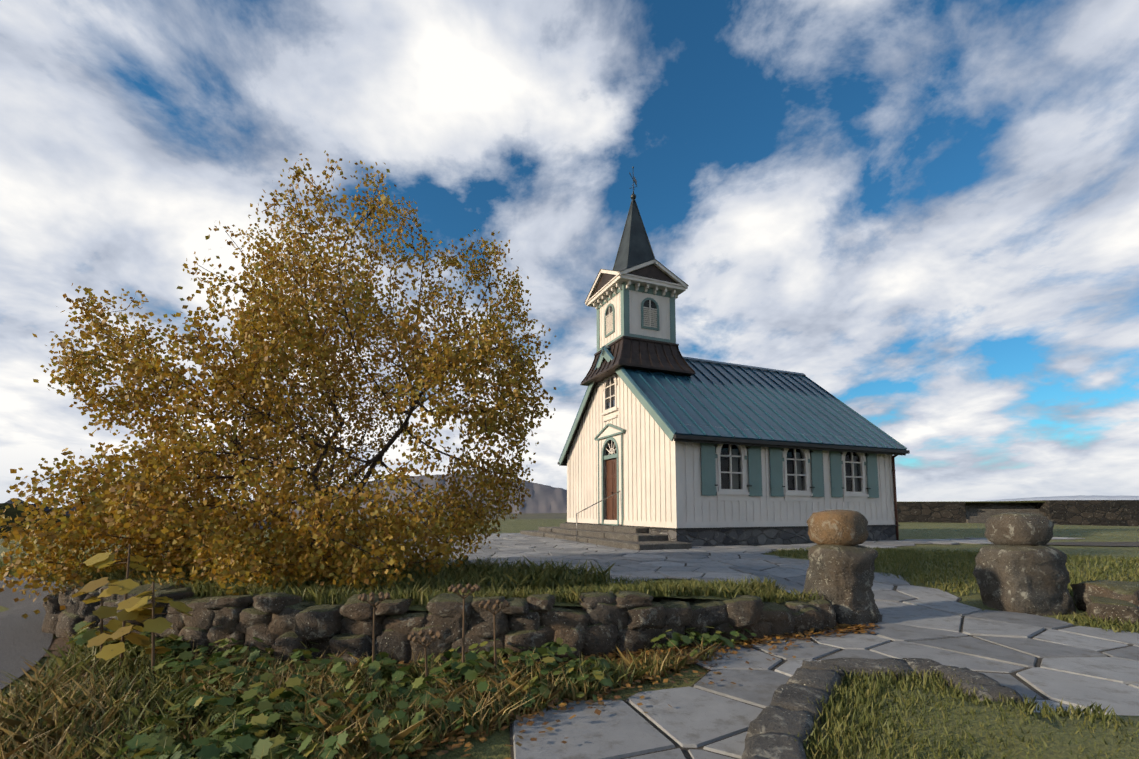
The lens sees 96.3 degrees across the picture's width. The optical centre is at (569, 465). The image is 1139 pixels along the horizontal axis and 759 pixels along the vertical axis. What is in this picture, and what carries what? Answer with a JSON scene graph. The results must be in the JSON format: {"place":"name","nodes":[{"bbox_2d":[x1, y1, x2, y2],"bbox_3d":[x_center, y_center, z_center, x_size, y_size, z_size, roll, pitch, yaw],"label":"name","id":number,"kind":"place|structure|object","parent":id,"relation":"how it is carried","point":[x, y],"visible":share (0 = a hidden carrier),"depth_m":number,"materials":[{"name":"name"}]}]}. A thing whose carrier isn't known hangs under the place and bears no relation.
{"place":"outdoors","nodes":[
{"label":"outdoors","id":0,"kind":"place"},
{"bbox_2d":[5,498,96,515],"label":"trees","id":1,"kind":"object","parent":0,"point":[46,508],"visible":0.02,"depth_m":273.20,"materials":[{"name":"green plant"}]},
{"bbox_2d":[0,539,411,689],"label":"asphalt path","id":2,"kind":"structure","parent":0,"point":[27,639],"depth_m":5.01,"materials":[{"name":"grey asphalt"}]},
{"bbox_2d":[236,474,566,512],"bbox_3d":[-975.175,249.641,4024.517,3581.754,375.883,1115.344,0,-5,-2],"label":"mountain ridge","id":3,"kind":"structure","parent":0,"point":[545,499],"depth_m":3956.27,"materials":[{"name":"grey stone"}]},
{"bbox_2d":[9,594,879,758],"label":"fallen leaves","id":4,"kind":"object","parent":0,"point":[562,705],"depth_m":3.55,"materials":[{"name":"plant"}]},
{"bbox_2d":[0,513,1138,758],"bbox_3d":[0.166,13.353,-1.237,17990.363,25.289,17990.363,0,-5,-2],"label":"ground","id":5,"kind":"structure","parent":0,"point":[494,743],"depth_m":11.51,"materials":[{"name":"green plant"}]},
{"bbox_2d":[0,503,200,538],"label":"scrub hedge","id":6,"kind":"object","parent":5,"relation":"on","point":[12,512],"visible":0.04,"depth_m":52.26,"materials":[{"name":"green plant"}]},
{"bbox_2d":[0,526,462,576],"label":"verge grass tufts","id":7,"kind":"object","parent":5,"relation":"on","point":[11,572],"visible":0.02,"depth_m":10.44,"materials":[{"name":"green plant"}]},
{"bbox_2d":[0,150,555,618],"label":"birch tree","id":8,"kind":"object","parent":5,"relation":"on","point":[112,512],"depth_m":5.77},
{"bbox_2d":[251,520,430,528],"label":"lava ridge rock","id":9,"kind":"object","parent":5,"relation":"on","point":[265,522],"depth_m":438.62,"materials":[{"name":"grey stone"}]},
{"bbox_2d":[0,623,742,758],"bbox_3d":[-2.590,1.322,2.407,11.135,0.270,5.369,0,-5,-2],"label":"dry grass","id":10,"kind":"structure","parent":5,"relation":"on","point":[25,742],"depth_m":2.94,"materials":[{"name":"plant"}]},
{"bbox_2d":[71,552,192,660],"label":"yellow sapling leaves","id":11,"kind":"object","parent":10,"relation":"on","point":[133,606],"visible":0.94,"depth_m":3.66,"materials":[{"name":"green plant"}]},
{"bbox_2d":[83,544,509,683],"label":"dry plants","id":12,"kind":"object","parent":10,"relation":"on","point":[412,636],"visible":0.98,"depth_m":3.52,"materials":[{"name":"brown plant"}]},
{"bbox_2d":[63,583,732,610],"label":"turf soil","id":13,"kind":"structure","parent":10,"relation":"on","point":[424,608],"depth_m":4.66,"materials":[{"name":"brown soil"}]},
{"bbox_2d":[85,550,615,595],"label":"grass blades","id":14,"kind":"object","parent":13,"relation":"on","point":[465,573],"visible":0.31,"depth_m":5.68,"materials":[{"name":"green plant"}]},
{"bbox_2d":[42,579,836,665],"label":"dry stone rocks","id":15,"kind":"object","parent":13,"relation":"on","point":[280,623],"visible":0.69,"depth_m":4.21,"materials":[{"name":"grey stone"}]},
{"bbox_2d":[61,621,755,758],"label":"herb leaves","id":16,"kind":"object","parent":10,"relation":"on","point":[260,721],"visible":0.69,"depth_m":3.04,"materials":[{"name":"green plant"}]},
{"bbox_2d":[39,568,823,605],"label":"stone wall","id":17,"kind":"structure","parent":10,"relation":"on","point":[731,589],"depth_m":4.71,"materials":[{"name":"grey stone"}]},
{"bbox_2d":[520,167,909,549],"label":"church","id":18,"kind":"structure","parent":5,"relation":"on","point":[668,445],"depth_m":14.87,"materials":[{"name":"wood"}]},
{"bbox_2d":[606,458,616,519],"bbox_3d":[1.343,0.797,15.681,0.090,2.022,0.920,2,-5,-23],"label":"church door","id":19,"kind":"structure","parent":18,"relation":"in","point":[611,464],"depth_m":15.78,"materials":[{"name":"brown wood"}]},
{"bbox_2d":[742,657,1024,758],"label":"stone border","id":20,"kind":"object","parent":5,"relation":"on","point":[778,724],"depth_m":2.83,"materials":[{"name":"grey stone"}]},
{"bbox_2d":[794,665,1138,758],"bbox_3d":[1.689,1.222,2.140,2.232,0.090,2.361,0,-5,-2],"label":"grass","id":21,"kind":"structure","parent":5,"relation":"on","point":[844,717],"depth_m":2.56,"materials":[{"name":"green plant"}]},
{"bbox_2d":[897,500,1138,525],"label":"cliff","id":22,"kind":"structure","parent":5,"relation":"on","point":[1097,512],"depth_m":36.49,"materials":[{"name":"stone"}]},
{"bbox_2d":[937,501,1044,502],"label":"platform lawn","id":23,"kind":"structure","parent":22,"relation":"on","point":[988,501],"depth_m":36.92,"materials":[{"name":"green plant"}]},
{"bbox_2d":[990,542,1138,545],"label":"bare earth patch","id":24,"kind":"object","parent":5,"relation":"on","point":[1099,543],"visible":0.75,"depth_m":13.75,"materials":[{"name":"soil"}]},
{"bbox_2d":[1070,580,1138,624],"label":"stone wall","id":25,"kind":"structure","parent":5,"relation":"on","point":[1104,598],"depth_m":5.79,"materials":[{"name":"grey stone"}]},
{"bbox_2d":[0,0,1138,507],"label":"sky","id":26,"kind":"structure","parent":0,"point":[923,212],"materials":[{"name":"blue"}]},
{"bbox_2d":[331,533,1138,758],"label":"flagstone paving","id":27,"kind":"structure","parent":0,"point":[1075,667],"depth_m":4.21,"materials":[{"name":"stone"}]},
{"bbox_2d":[803,510,879,628],"bbox_3d":[2.986,1.159,5.583,0.649,1.346,0.627,2,-5,-18],"label":"gate post","id":28,"kind":"object","parent":27,"relation":"on","point":[840,573],"visible":0.77,"depth_m":5.39,"materials":[{"name":"stone"}]},
{"bbox_2d":[973,512,1076,615],"bbox_3d":[5.548,1.217,6.236,0.968,1.290,0.684,1,-5,-8],"label":"gate post","id":29,"kind":"object","parent":27,"relation":"on","point":[1020,566],"visible":0.88,"depth_m":6.01,"materials":[{"name":"stone"}]},
{"bbox_2d":[989,495,1138,500],"bbox_3d":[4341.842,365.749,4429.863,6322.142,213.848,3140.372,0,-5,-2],"label":"hill ridge","id":30,"kind":"structure","parent":0,"point":[1092,497],"depth_m":4421.81,"materials":[{"name":"grey stone"}]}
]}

